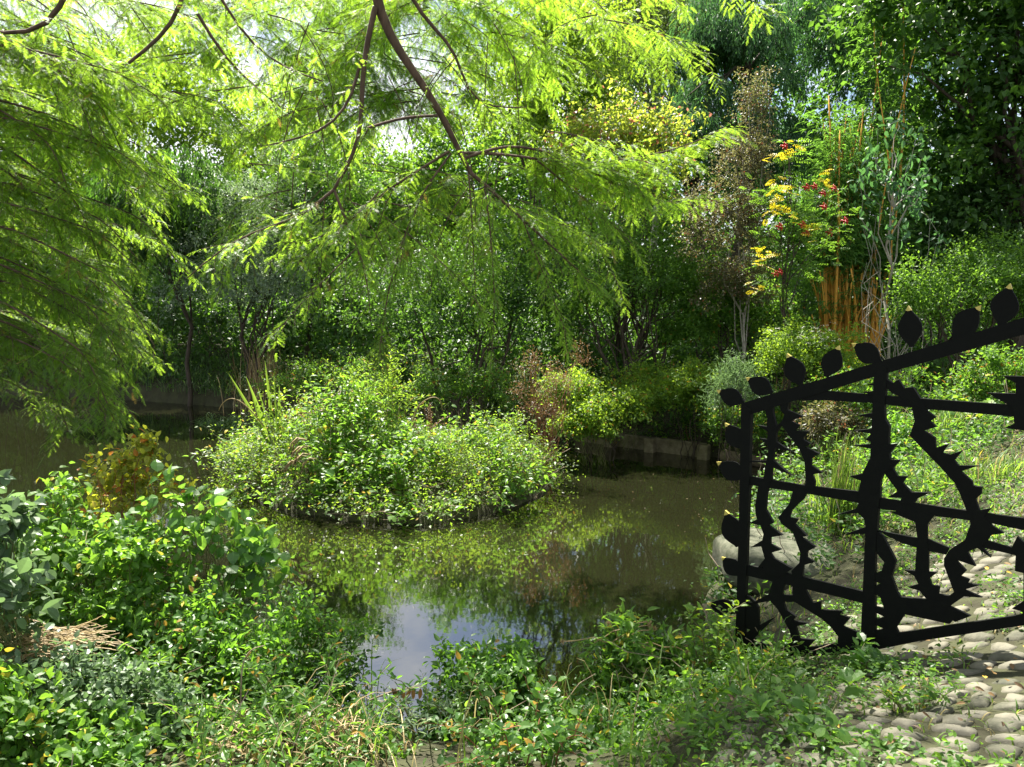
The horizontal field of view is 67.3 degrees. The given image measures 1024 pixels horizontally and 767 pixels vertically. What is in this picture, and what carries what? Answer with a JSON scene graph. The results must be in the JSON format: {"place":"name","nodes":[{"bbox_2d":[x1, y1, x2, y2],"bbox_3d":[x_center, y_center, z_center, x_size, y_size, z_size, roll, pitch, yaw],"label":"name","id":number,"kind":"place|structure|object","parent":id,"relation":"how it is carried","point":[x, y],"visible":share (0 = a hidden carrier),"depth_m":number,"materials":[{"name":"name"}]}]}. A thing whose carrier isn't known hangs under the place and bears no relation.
{"place":"outdoors","nodes":[
{"label":"outdoors","id":0,"kind":"place"},
{"bbox_2d":[0,345,567,425],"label":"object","id":1,"kind":"structure","parent":0,"point":[220,358],"depth_m":18.01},
{"bbox_2d":[0,396,791,733],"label":"pond water","id":2,"kind":"structure","parent":0,"point":[590,540],"depth_m":7.86,"materials":[{"name":"green liquid"}]},
{"bbox_2d":[491,692,685,754],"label":"corner bush","id":3,"kind":"object","parent":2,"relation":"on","point":[618,716],"visible":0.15,"depth_m":4.02,"materials":[{"name":"green plant"}]},
{"bbox_2d":[0,322,1023,766],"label":"ground","id":4,"kind":"structure","parent":0,"point":[844,568],"depth_m":5.63,"materials":[{"name":"soil"}]},
{"bbox_2d":[0,469,72,689],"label":"grey leaved shrub","id":5,"kind":"object","parent":4,"relation":"on","point":[16,520],"visible":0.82,"depth_m":3.79,"materials":[{"name":"green plant"}]},
{"bbox_2d":[0,614,135,674],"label":"straw heap","id":6,"kind":"object","parent":4,"relation":"on","point":[46,638],"visible":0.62,"depth_m":3.87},
{"bbox_2d":[0,643,169,766],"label":"corner nettle","id":7,"kind":"object","parent":4,"relation":"on","point":[17,703],"visible":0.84,"depth_m":3.30,"materials":[{"name":"green plant"}]},
{"bbox_2d":[0,624,210,748],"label":"dusty leaved weed","id":8,"kind":"object","parent":4,"relation":"on","point":[113,684],"visible":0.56,"depth_m":3.64,"materials":[{"name":"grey plant"}]},
{"bbox_2d":[0,461,215,657],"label":"light green weed","id":9,"kind":"object","parent":4,"relation":"on","point":[140,555],"visible":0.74,"depth_m":4.45,"materials":[{"name":"green plant"}]},
{"bbox_2d":[36,423,198,606],"bbox_3d":[-2.880,1.054,5.527,1.184,1.603,0.753,-3,7,-25],"label":"shrub","id":10,"kind":"object","parent":4,"relation":"on","point":[146,452],"visible":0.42,"depth_m":5.40,"materials":[{"name":"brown plant"}]},
{"bbox_2d":[0,0,257,291],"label":"sunlit tree","id":11,"kind":"object","parent":4,"relation":"on","point":[178,81],"visible":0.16,"depth_m":22.88,"materials":[{"name":"green plant"}]},
{"bbox_2d":[69,144,277,405],"bbox_3d":[-7.613,-2.183,17.401,4.972,6.191,3.897,0,7,0],"label":"tree","id":12,"kind":"object","parent":4,"relation":"on","point":[184,218],"visible":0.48,"depth_m":16.28,"materials":[{"name":"green plant"}]},
{"bbox_2d":[107,575,303,706],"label":"shaded weed","id":13,"kind":"object","parent":4,"relation":"on","point":[230,643],"visible":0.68,"depth_m":4.22,"materials":[{"name":"green plant"}]},
{"bbox_2d":[122,459,310,639],"bbox_3d":[-1.876,1.179,4.897,0.814,1.437,0.907,4,8,33],"label":"rounded leaf shrub","id":14,"kind":"object","parent":4,"relation":"on","point":[248,545],"visible":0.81,"depth_m":4.81,"materials":[{"name":"green plant"}]},
{"bbox_2d":[178,411,291,433],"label":"ornamental grass","id":15,"kind":"structure","parent":4,"relation":"on","point":[223,420],"depth_m":15.37,"materials":[{"name":"green plant"}]},
{"bbox_2d":[143,145,336,403],"bbox_3d":[-5.972,-2.370,16.993,4.070,5.680,3.144,0,7,0],"label":"tree","id":16,"kind":"object","parent":4,"relation":"on","point":[270,282],"visible":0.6,"depth_m":16.41,"materials":[{"name":"green plant"}]},
{"bbox_2d":[228,363,281,447],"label":"iris clump","id":17,"kind":"object","parent":4,"relation":"on","point":[258,411],"visible":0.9,"depth_m":10.38,"materials":[{"name":"green plant"}]},
{"bbox_2d":[213,339,297,414],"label":"pale plume grass","id":18,"kind":"object","parent":4,"relation":"on","point":[255,391],"depth_m":16.60,"materials":[{"name":"plant"}]},
{"bbox_2d":[215,447,301,503],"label":"bramble","id":19,"kind":"object","parent":4,"relation":"on","point":[241,495],"visible":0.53,"depth_m":9.86,"materials":[{"name":"green plant"}]},
{"bbox_2d":[144,62,406,272],"bbox_3d":[-6.858,-5.292,22.587,7.071,8.235,4.991,3,7,22],"label":"airy tree","id":20,"kind":"object","parent":4,"relation":"on","point":[211,136],"visible":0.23,"depth_m":21.90,"materials":[{"name":"green plant"}]},
{"bbox_2d":[160,690,425,760],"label":"bottom weed","id":21,"kind":"object","parent":4,"relation":"on","point":[395,748],"visible":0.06,"depth_m":3.82,"materials":[{"name":"green plant"}]},
{"bbox_2d":[171,691,416,766],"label":"dry grass","id":22,"kind":"structure","parent":4,"relation":"on","point":[228,745],"depth_m":3.60,"materials":[{"name":"plant"}]},
{"bbox_2d":[168,634,435,765],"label":"leggy loosestrife","id":23,"kind":"object","parent":4,"relation":"on","point":[262,677],"visible":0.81,"depth_m":3.70,"materials":[{"name":"green plant"}]},
{"bbox_2d":[232,576,390,717],"bbox_3d":[-1.277,1.679,4.575,1.128,1.060,0.741,3,7,22],"label":"dark privet","id":24,"kind":"object","parent":4,"relation":"on","point":[296,625],"visible":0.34,"depth_m":4.54,"materials":[{"name":"green plant"}]},
{"bbox_2d":[247,343,381,411],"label":"bank bush","id":25,"kind":"object","parent":4,"relation":"on","point":[305,371],"visible":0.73,"depth_m":14.67,"materials":[{"name":"green plant"}]},
{"bbox_2d":[302,460,343,499],"bbox_3d":[-2.238,1.181,9.211,0.496,0.475,0.520,-3,8,-27],"label":"burdock","id":26,"kind":"object","parent":4,"relation":"on","point":[329,472],"visible":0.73,"depth_m":9.16,"materials":[{"name":"green plant"}]},
{"bbox_2d":[257,102,419,368],"bbox_3d":[-4.237,-3.393,17.887,3.162,6.257,3.711,5,8,35],"label":"tree","id":27,"kind":"object","parent":4,"relation":"on","point":[318,165],"visible":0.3,"depth_m":17.65,"materials":[{"name":"green plant"}]},
{"bbox_2d":[314,371,393,462],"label":"tall thistle","id":28,"kind":"object","parent":4,"relation":"on","point":[361,403],"visible":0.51,"depth_m":10.11,"materials":[{"name":"green plant"}]},
{"bbox_2d":[184,361,561,525],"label":"island weeds","id":29,"kind":"object","parent":4,"relation":"on","point":[341,442],"visible":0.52,"depth_m":9.65,"materials":[{"name":"green plant"}]},
{"bbox_2d":[323,344,434,450],"bbox_3d":[-1.980,0.229,10.857,1.381,1.528,1.547,-5,9,-38],"label":"willowherb","id":30,"kind":"object","parent":4,"relation":"on","point":[390,390],"visible":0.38,"depth_m":10.73,"materials":[{"name":"green plant"}]},
{"bbox_2d":[194,358,585,527],"bbox_3d":[-1.914,0.444,11.202,5.769,1.881,6.101,0,7,0],"label":"island thicket","id":31,"kind":"object","parent":4,"relation":"on","point":[349,494],"visible":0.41,"depth_m":9.63,"materials":[{"name":"green plant"}]},
{"bbox_2d":[283,437,316,478],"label":"seed stalks","id":32,"kind":"object","parent":31,"relation":"attached to","point":[295,440],"visible":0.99,"depth_m":9.08,"materials":[{"name":"plant"}]},
{"bbox_2d":[0,0,792,468],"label":"redwood tree","id":33,"kind":"object","parent":4,"relation":"on","point":[96,74],"visible":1,"depth_m":7.28,"materials":[{"name":"green plant"}]},
{"bbox_2d":[344,420,450,491],"bbox_3d":[-1.343,0.898,9.453,0.926,0.811,1.368,4,8,29],"label":"nettle patch","id":34,"kind":"object","parent":4,"relation":"on","point":[398,464],"visible":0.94,"depth_m":9.37,"materials":[{"name":"green plant"}]},
{"bbox_2d":[5,577,798,766],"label":"bank grass","id":35,"kind":"structure","parent":4,"relation":"on","point":[462,729],"depth_m":3.52,"materials":[{"name":"green plant"}]},
{"bbox_2d":[0,567,818,766],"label":"bank weeds","id":36,"kind":"object","parent":4,"relation":"on","point":[679,723],"visible":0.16,"depth_m":3.72,"materials":[{"name":"green plant"}]},
{"bbox_2d":[0,571,830,766],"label":"ground cover plants","id":37,"kind":"object","parent":4,"relation":"on","point":[137,758],"visible":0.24,"depth_m":3.61,"materials":[{"name":"green plant"}]},
{"bbox_2d":[267,87,566,329],"bbox_3d":[-2.755,-5.654,25.382,10.737,7.994,6.311,0,7,0],"label":"tall background tree","id":38,"kind":"object","parent":4,"relation":"on","point":[476,161],"visible":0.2,"depth_m":24.22,"materials":[{"name":"green plant"}]},
{"bbox_2d":[17,575,834,766],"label":"bank stalks","id":39,"kind":"object","parent":4,"relation":"on","point":[425,718],"visible":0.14,"depth_m":3.87,"materials":[{"name":"green plant"}]},
{"bbox_2d":[357,669,503,748],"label":"bottom fern weed","id":40,"kind":"object","parent":4,"relation":"on","point":[415,724],"visible":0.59,"depth_m":4.15,"materials":[{"name":"green plant"}]},
{"bbox_2d":[316,181,612,430],"bbox_3d":[-0.831,-1.199,14.849,5.751,5.474,3.549,0,7,0],"label":"dense shrub","id":41,"kind":"object","parent":4,"relation":"on","point":[519,289],"visible":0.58,"depth_m":14.29,"materials":[{"name":"green plant"}]},
{"bbox_2d":[399,358,546,431],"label":"ivy bank","id":42,"kind":"structure","parent":4,"relation":"on","point":[476,386],"depth_m":13.22,"materials":[{"name":"green plant"}]},
{"bbox_2d":[391,632,568,741],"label":"leafy weed","id":43,"kind":"object","parent":4,"relation":"on","point":[515,653],"visible":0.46,"depth_m":4.39,"materials":[{"name":"green plant"}]},
{"bbox_2d":[410,425,551,494],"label":"fine leaved weed","id":44,"kind":"object","parent":4,"relation":"on","point":[454,459],"visible":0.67,"depth_m":9.49,"materials":[{"name":"green plant"}]},
{"bbox_2d":[1,321,1015,518],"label":"ground cover","id":45,"kind":"object","parent":4,"relation":"on","point":[862,439],"visible":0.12,"depth_m":15.00,"materials":[{"name":"green plant"}]},
{"bbox_2d":[411,665,606,766],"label":"straggling bramble","id":46,"kind":"object","parent":4,"relation":"on","point":[571,735],"visible":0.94,"depth_m":3.49,"materials":[{"name":"green plant"}]},
{"bbox_2d":[477,409,540,472],"bbox_3d":[0.017,0.788,10.162,0.673,0.922,0.848,5,8,34],"label":"loosestrife","id":47,"kind":"object","parent":4,"relation":"on","point":[503,425],"visible":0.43,"depth_m":10.21,"materials":[{"name":"green plant"}]},
{"bbox_2d":[0,82,1020,329],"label":"distant wood","id":48,"kind":"object","parent":4,"relation":"on","point":[774,218],"visible":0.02,"depth_m":28.01,"materials":[{"name":"green plant"}]},
{"bbox_2d":[0,241,1023,429],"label":"bank thicket","id":49,"kind":"object","parent":4,"relation":"on","point":[317,329],"visible":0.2,"depth_m":17.19,"materials":[{"name":"green plant"}]},
{"bbox_2d":[438,0,657,367],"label":"slim tree","id":50,"kind":"object","parent":4,"relation":"on","point":[541,118],"visible":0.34,"depth_m":16.02,"materials":[{"name":"green plant"}]},
{"bbox_2d":[505,332,598,478],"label":"rust brown shrub","id":51,"kind":"object","parent":4,"relation":"on","point":[544,407],"visible":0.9,"depth_m":10.71,"materials":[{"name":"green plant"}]},
{"bbox_2d":[204,345,906,488],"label":"waterside weeds","id":52,"kind":"object","parent":4,"relation":"on","point":[685,438],"visible":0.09,"depth_m":15.62,"materials":[{"name":"green plant"}]},
{"bbox_2d":[547,409,624,465],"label":"overhanging weed","id":53,"kind":"object","parent":4,"relation":"on","point":[571,425],"visible":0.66,"depth_m":11.48,"materials":[{"name":"green plant"}]},
{"bbox_2d":[529,360,664,462],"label":"mixed leaf shrub","id":54,"kind":"object","parent":4,"relation":"on","point":[583,397],"visible":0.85,"depth_m":11.76,"materials":[{"name":"green plant"}]},
{"bbox_2d":[537,65,711,368],"bbox_3d":[2.055,-2.735,14.476,3.197,6.161,2.404,0,7,0],"label":"pink tipped shrub","id":55,"kind":"object","parent":4,"relation":"on","point":[625,124],"visible":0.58,"depth_m":14.04,"materials":[{"name":"green plant"}]},
{"bbox_2d":[544,597,721,722],"bbox_3d":[0.746,1.818,4.621,1.400,1.053,0.886,0,7,0],"label":"hemp agrimony","id":56,"kind":"object","parent":4,"relation":"on","point":[628,641],"visible":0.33,"depth_m":4.63,"materials":[{"name":"green plant"}]},
{"bbox_2d":[541,0,726,322],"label":"weeping birch","id":57,"kind":"object","parent":4,"relation":"on","point":[664,19],"visible":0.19,"depth_m":18.66,"materials":[{"name":"green plant"}]},
{"bbox_2d":[588,348,679,449],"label":"sunny bush","id":58,"kind":"object","parent":4,"relation":"on","point":[641,372],"visible":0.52,"depth_m":12.65,"materials":[{"name":"green plant"}]},
{"bbox_2d":[544,193,734,420],"bbox_3d":[2.340,-1.327,13.748,3.688,4.008,2.470,1,7,11],"label":"twisted shrub","id":59,"kind":"object","parent":4,"relation":"on","point":[630,268],"visible":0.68,"depth_m":13.46,"materials":[{"name":"green plant"}]},
{"bbox_2d":[575,429,710,459],"bbox_3d":[2.101,1.069,12.808,2.514,0.400,0.265,5,8,36],"label":"concrete edging","id":60,"kind":"object","parent":4,"relation":"on","point":[657,444],"visible":0.35,"depth_m":12.53,"materials":[{"name":"grey concrete"}]},
{"bbox_2d":[576,640,796,762],"bbox_3d":[1.089,1.692,3.861,0.911,0.491,1.511,7,9,44],"label":"verge weed","id":61,"kind":"object","parent":4,"relation":"on","point":[685,675],"visible":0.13,"depth_m":4.14,"materials":[{"name":"green plant"}]},
{"bbox_2d":[632,352,752,458],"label":"yellow green shrub","id":62,"kind":"object","parent":4,"relation":"on","point":[680,388],"visible":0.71,"depth_m":11.96,"materials":[{"name":"green plant"}]},
{"bbox_2d":[514,0,906,266],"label":"rounded tree","id":63,"kind":"object","parent":4,"relation":"on","point":[781,103],"visible":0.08,"depth_m":24.31,"materials":[{"name":"green plant"}]},
{"bbox_2d":[613,633,811,700],"bbox_3d":[1.095,1.673,4.329,1.036,0.506,0.970,-3,8,-26],"label":"clover patch","id":64,"kind":"object","parent":4,"relation":"on","point":[700,683],"visible":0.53,"depth_m":4.33,"materials":[{"name":"green plant"}]},
{"bbox_2d":[679,599,749,669],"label":"plant","id":65,"kind":"object","parent":4,"relation":"on","point":[721,632],"visible":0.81,"depth_m":4.54,"materials":[{"name":"green plant"}]},
{"bbox_2d":[669,62,780,400],"bbox_3d":[3.541,-2.197,12.524,1.796,5.861,1.732,3,7,25],"label":"columnar tree","id":66,"kind":"object","parent":4,"relation":"on","point":[733,272],"visible":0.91,"depth_m":12.21,"materials":[{"name":"brown plant"}]},
{"bbox_2d":[649,248,820,403],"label":"glossy dark shrub","id":67,"kind":"object","parent":4,"relation":"on","point":[689,329],"visible":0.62,"depth_m":13.15,"materials":[{"name":"green plant"}]},
{"bbox_2d":[691,347,781,482],"bbox_3d":[3.075,0.731,10.621,1.173,2.451,0.844,0,7,0],"label":"bluish spurge","id":68,"kind":"object","parent":4,"relation":"on","point":[734,371],"visible":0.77,"depth_m":10.49,"materials":[{"name":"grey plant"}]},
{"bbox_2d":[630,0,851,346],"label":"weeping conifer","id":69,"kind":"object","parent":4,"relation":"on","point":[714,32],"visible":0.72,"depth_m":16.01,"materials":[{"name":"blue plant"}]},
{"bbox_2d":[690,386,798,461],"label":"bank nettles","id":70,"kind":"object","parent":4,"relation":"on","point":[714,416],"visible":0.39,"depth_m":11.25,"materials":[{"name":"green plant"}]},
{"bbox_2d":[720,450,803,469],"bbox_3d":[3.809,1.182,11.518,1.428,0.200,0.173,6,9,40],"label":"edging log","id":71,"kind":"object","parent":4,"relation":"on","point":[754,458],"visible":0.25,"depth_m":11.59,"materials":[{"name":"brown wood"}]},
{"bbox_2d":[712,527,834,594],"bbox_3d":[2.382,1.520,6.223,1.483,0.550,0.863,2,7,15],"label":"granite boulder","id":72,"kind":"object","parent":4,"relation":"on","point":[723,546],"visible":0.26,"depth_m":6.02,"materials":[{"name":"stone"}]},
{"bbox_2d":[727,138,861,448],"bbox_3d":[4.272,-1.235,11.277,2.016,4.722,1.487,0,7,0],"label":"rowan tree","id":73,"kind":"object","parent":4,"relation":"on","point":[806,234],"visible":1,"depth_m":11.25,"materials":[{"name":"green plant"}]},
{"bbox_2d":[783,468,831,523],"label":"green reed","id":74,"kind":"object","parent":4,"relation":"on","point":[820,508],"visible":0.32,"depth_m":6.96,"materials":[{"name":"green plant"}]},
{"bbox_2d":[762,437,866,480],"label":"creeping herb","id":75,"kind":"object","parent":4,"relation":"on","point":[794,465],"visible":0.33,"depth_m":9.46,"materials":[{"name":"green plant"}]},
{"bbox_2d":[727,667,902,758],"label":"path bindweed","id":76,"kind":"object","parent":4,"relation":"on","point":[847,675],"visible":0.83,"depth_m":3.03,"materials":[{"name":"green plant"}]},
{"bbox_2d":[628,361,1023,617],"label":"slope stalks","id":77,"kind":"object","parent":4,"relation":"on","point":[823,485],"visible":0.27,"depth_m":7.31,"materials":[{"name":"green plant"}]},
{"bbox_2d":[785,400,871,470],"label":"dry herb","id":78,"kind":"object","parent":4,"relation":"on","point":[828,416],"visible":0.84,"depth_m":9.24,"materials":[{"name":"brown plant"}]},
{"bbox_2d":[653,456,1023,766],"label":"path weeds","id":79,"kind":"object","parent":4,"relation":"on","point":[950,760],"visible":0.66,"depth_m":3.35,"materials":[{"name":"green plant"}]},
{"bbox_2d":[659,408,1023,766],"bbox_3d":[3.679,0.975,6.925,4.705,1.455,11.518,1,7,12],"label":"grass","id":80,"kind":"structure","parent":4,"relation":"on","point":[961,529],"depth_m":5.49,"materials":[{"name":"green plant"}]},
{"bbox_2d":[820,425,865,534],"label":"yellow reed grass","id":81,"kind":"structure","parent":4,"relation":"on","point":[842,481],"depth_m":6.43,"materials":[{"name":"plant"}]},
{"bbox_2d":[726,0,992,354],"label":"weeping cypress","id":82,"kind":"object","parent":4,"relation":"on","point":[819,51],"visible":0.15,"depth_m":16.94,"materials":[{"name":"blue plant"}]},
{"bbox_2d":[783,4,945,391],"bbox_3d":[6.085,-3.253,13.680,2.592,6.902,2.428,0,7,0],"label":"golden bamboo","id":83,"kind":"object","parent":4,"relation":"on","point":[840,310],"visible":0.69,"depth_m":13.47,"materials":[{"name":"plant"}]},
{"bbox_2d":[804,361,942,436],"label":"slope shrub","id":84,"kind":"object","parent":4,"relation":"on","point":[863,387],"visible":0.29,"depth_m":9.53,"materials":[{"name":"green plant"}]},
{"bbox_2d":[833,110,950,412],"bbox_3d":[5.810,-1.805,11.675,1.680,4.798,1.200,2,7,13],"label":"pale stemmed tree","id":85,"kind":"object","parent":4,"relation":"on","point":[896,204],"visible":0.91,"depth_m":11.61,"materials":[{"name":"green plant"}]},
{"bbox_2d":[835,437,954,472],"bbox_3d":[3.805,0.801,7.814,1.309,0.510,1.052,-2,7,-16],"label":"leafy mound","id":86,"kind":"object","parent":4,"relation":"on","point":[865,458],"visible":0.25,"depth_m":7.72,"materials":[{"name":"green plant"}]},
{"bbox_2d":[847,406,943,463],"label":"leafy clump","id":87,"kind":"object","parent":4,"relation":"on","point":[899,429],"visible":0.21,"depth_m":8.19,"materials":[{"name":"green plant"}]},
{"bbox_2d":[784,0,1023,364],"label":"broadleaf tree","id":88,"kind":"object","parent":4,"relation":"on","point":[988,124],"visible":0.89,"depth_m":13.22,"materials":[{"name":"green plant"}]},
{"bbox_2d":[805,150,1023,385],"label":"shaded laurel","id":89,"kind":"object","parent":4,"relation":"on","point":[944,228],"visible":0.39,"depth_m":13.68,"materials":[{"name":"green plant"}]},
{"bbox_2d":[862,674,966,712],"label":"cobble weed","id":90,"kind":"object","parent":4,"relation":"on","point":[934,695],"visible":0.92,"depth_m":3.15,"materials":[{"name":"green plant"}]},
{"bbox_2d":[882,461,950,502],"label":"grass tuft","id":91,"kind":"object","parent":4,"relation":"on","point":[908,475],"visible":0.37,"depth_m":6.70,"materials":[{"name":"green plant"}]},
{"bbox_2d":[928,375,970,426],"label":"upright weed","id":92,"kind":"object","parent":4,"relation":"on","point":[938,393],"visible":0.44,"depth_m":8.93,"materials":[{"name":"green plant"}]},
{"bbox_2d":[876,222,1023,392],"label":"fresh green bush","id":93,"kind":"object","parent":4,"relation":"on","point":[989,275],"visible":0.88,"depth_m":11.37,"materials":[{"name":"green plant"}]},
{"bbox_2d":[905,409,996,437],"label":"grass tuft","id":94,"kind":"object","parent":4,"relation":"on","point":[945,419],"visible":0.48,"depth_m":8.30,"materials":[{"name":"green plant"}]},
{"bbox_2d":[933,339,1023,403],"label":"tall weed","id":95,"kind":"object","parent":4,"relation":"on","point":[995,361],"visible":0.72,"depth_m":9.01,"materials":[{"name":"green plant"}]},
{"bbox_2d":[947,446,1023,489],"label":"grass tuft","id":96,"kind":"object","parent":4,"relation":"on","point":[993,469],"visible":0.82,"depth_m":6.27,"materials":[{"name":"green plant"}]},
{"bbox_2d":[0,0,1023,278],"label":"sky","id":97,"kind":"structure","parent":0,"point":[96,16],"materials":[{"name":"white"}]},
{"bbox_2d":[746,313,873,458],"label":"flowering shrub","id":98,"kind":"object","parent":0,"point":[814,349],"visible":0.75,"depth_m":10.47,"materials":[{"name":"green plant"}]},
{"bbox_2d":[650,359,1021,611],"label":"slope herbs","id":99,"kind":"object","parent":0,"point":[929,488],"visible":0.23,"depth_m":6.92,"materials":[{"name":"green plant"}]},
{"bbox_2d":[711,472,1023,766],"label":"cobbled path","id":100,"kind":"structure","parent":0,"point":[1003,651],"depth_m":3.21,"materials":[{"name":"stone"}]},
{"bbox_2d":[661,443,1023,766],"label":"fallen leaves","id":101,"kind":"object","parent":100,"relation":"on","point":[1012,666],"visible":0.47,"depth_m":3.28,"materials":[{"name":"brown plant"}]},
{"bbox_2d":[839,632,900,676],"bbox_3d":[1.807,1.424,3.909,0.259,0.209,0.443,0,7,0],"label":"cobble dock","id":102,"kind":"object","parent":100,"relation":"on","point":[863,650],"visible":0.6,"depth_m":3.93,"materials":[{"name":"green plant"}]},
{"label":"gate post","id":103,"kind":"object","parent":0,"visible":0},
{"bbox_2d":[707,283,1023,662],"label":"metal gate","id":104,"kind":"structure","parent":103,"relation":"attached to","point":[934,604],"depth_m":4.02,"materials":[{"name":"black metal"}]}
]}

